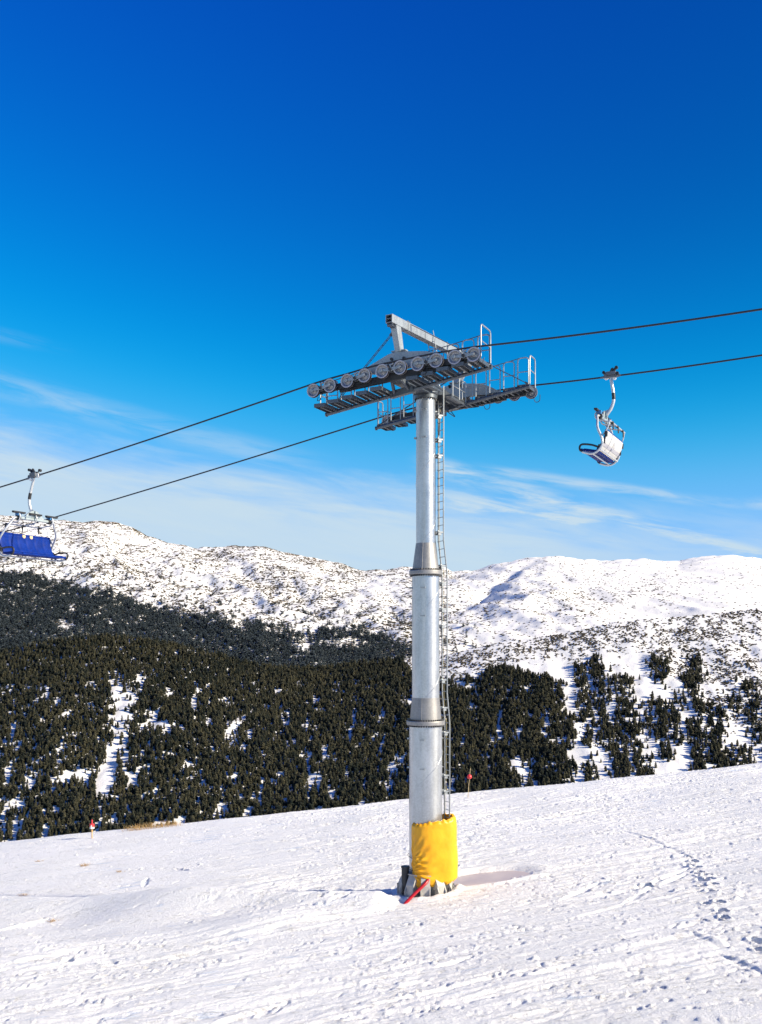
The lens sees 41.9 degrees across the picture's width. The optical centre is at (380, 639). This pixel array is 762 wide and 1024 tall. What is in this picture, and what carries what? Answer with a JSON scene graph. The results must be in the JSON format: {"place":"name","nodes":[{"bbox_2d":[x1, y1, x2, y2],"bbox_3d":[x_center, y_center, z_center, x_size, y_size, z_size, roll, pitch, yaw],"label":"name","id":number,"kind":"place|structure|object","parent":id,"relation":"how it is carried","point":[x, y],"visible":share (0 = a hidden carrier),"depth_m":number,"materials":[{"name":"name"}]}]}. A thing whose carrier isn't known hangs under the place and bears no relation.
{"place":"outdoors","nodes":[
{"label":"outdoors","id":0,"kind":"place"},
{"bbox_2d":[0,762,761,1023],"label":"snow slope","id":1,"kind":"structure","parent":0,"point":[633,900],"depth_m":32.08,"materials":[{"name":"white snow"}]},
{"bbox_2d":[90,820,93,837],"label":"piste marker","id":2,"kind":"object","parent":1,"relation":"on","point":[92,826],"visible":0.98,"depth_m":53.97,"materials":[{"name":"red wood"}]},
{"bbox_2d":[124,820,182,830],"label":"dry grass","id":3,"kind":"structure","parent":1,"relation":"on","point":[146,827],"depth_m":55.61,"materials":[{"name":"beige plant"}]},
{"bbox_2d":[307,314,539,897],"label":"lift tower","id":4,"kind":"structure","parent":1,"relation":"on","point":[434,400],"depth_m":34.57,"materials":[{"name":"metal"}]},
{"bbox_2d":[0,308,761,487],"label":"haul rope","id":5,"kind":"object","parent":4,"relation":"attached to","point":[699,318],"visible":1,"depth_m":31.89,"materials":[{"name":"metal"}]},
{"bbox_2d":[0,468,67,561],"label":"lift chair","id":6,"kind":"object","parent":5,"relation":"hanging from","point":[11,544],"visible":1,"depth_m":39.36,"materials":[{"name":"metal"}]},
{"bbox_2d":[5,354,761,531],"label":"haul rope","id":7,"kind":"object","parent":4,"relation":"attached to","point":[395,413],"visible":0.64,"depth_m":39.43,"materials":[{"name":"metal"}]},
{"bbox_2d":[579,366,624,465],"bbox_3d":[7.862,-7.952,35.046,1.159,3.256,2.627,0,0,26],"label":"lift chair","id":8,"kind":"object","parent":7,"relation":"hanging from","point":[610,446],"visible":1,"depth_m":34.84,"materials":[{"name":"metal"}]},
{"bbox_2d":[403,879,428,903],"bbox_3d":[1.252,8.583,33.957,1.315,0.973,0.258,0,0,-40],"label":"red hose","id":9,"kind":"object","parent":4,"relation":"attached to","point":[423,885],"visible":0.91,"depth_m":33.88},
{"bbox_2d":[408,813,457,887],"bbox_3d":[1.817,7.369,34.961,1.765,2.473,1.558,0,0,0],"label":"crash pad","id":10,"kind":"object","parent":4,"relation":"attached to","point":[434,850],"visible":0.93,"depth_m":34.29,"materials":[{"name":"yellow fabric"}]},
{"bbox_2d":[467,768,471,792],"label":"piste marker","id":11,"kind":"object","parent":1,"relation":"on","point":[469,776],"visible":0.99,"depth_m":54.53,"materials":[{"name":"red plastic"}]},
{"bbox_2d":[452,871,529,885],"bbox_3d":[3.550,8.767,36.350,4.551,0.475,2.714,0,0,0],"label":"ice patch","id":12,"kind":"object","parent":1,"relation":"on","point":[478,878],"visible":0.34,"depth_m":36.55,"materials":[{"name":"white ice"}]},
{"bbox_2d":[0,515,761,668],"bbox_3d":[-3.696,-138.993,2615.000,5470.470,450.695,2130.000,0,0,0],"label":"mountain range","id":13,"kind":"structure","parent":0,"point":[692,570],"depth_m":2285.39,"materials":[{"name":"white snow"}]},
{"bbox_2d":[0,550,476,667],"bbox_3d":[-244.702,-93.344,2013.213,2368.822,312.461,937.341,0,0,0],"label":"mountain forest","id":14,"kind":"object","parent":13,"relation":"on","point":[39,616],"visible":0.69,"depth_m":1810.60,"materials":[{"name":"green plant"}]},
{"bbox_2d":[0,516,761,655],"bbox_3d":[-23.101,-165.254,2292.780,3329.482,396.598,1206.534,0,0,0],"label":"dwarf pine","id":15,"kind":"object","parent":13,"relation":"on","point":[409,623],"visible":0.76,"depth_m":2268.72,"materials":[{"name":"green plant"}]},
{"bbox_2d":[0,608,761,841],"bbox_3d":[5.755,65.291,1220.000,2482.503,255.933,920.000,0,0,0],"label":"forested hillside","id":16,"kind":"structure","parent":0,"point":[559,666],"depth_m":952.55,"materials":[{"name":"white snow"}]},
{"bbox_2d":[0,632,761,841],"bbox_3d":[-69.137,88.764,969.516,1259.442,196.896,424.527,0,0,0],"label":"pine forest","id":17,"kind":"object","parent":16,"relation":"on","point":[321,680],"visible":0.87,"depth_m":920.92,"materials":[{"name":"green plant"}]},
{"bbox_2d":[384,608,761,744],"bbox_3d":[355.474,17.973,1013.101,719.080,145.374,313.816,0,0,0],"label":"hillside scrub","id":18,"kind":"object","parent":16,"relation":"on","point":[564,648],"visible":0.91,"depth_m":1061.48,"materials":[{"name":"green plant"}]},
{"bbox_2d":[0,0,761,571],"label":"sky","id":19,"kind":"structure","parent":0,"point":[209,209],"materials":[{"name":"blue"}]}
]}

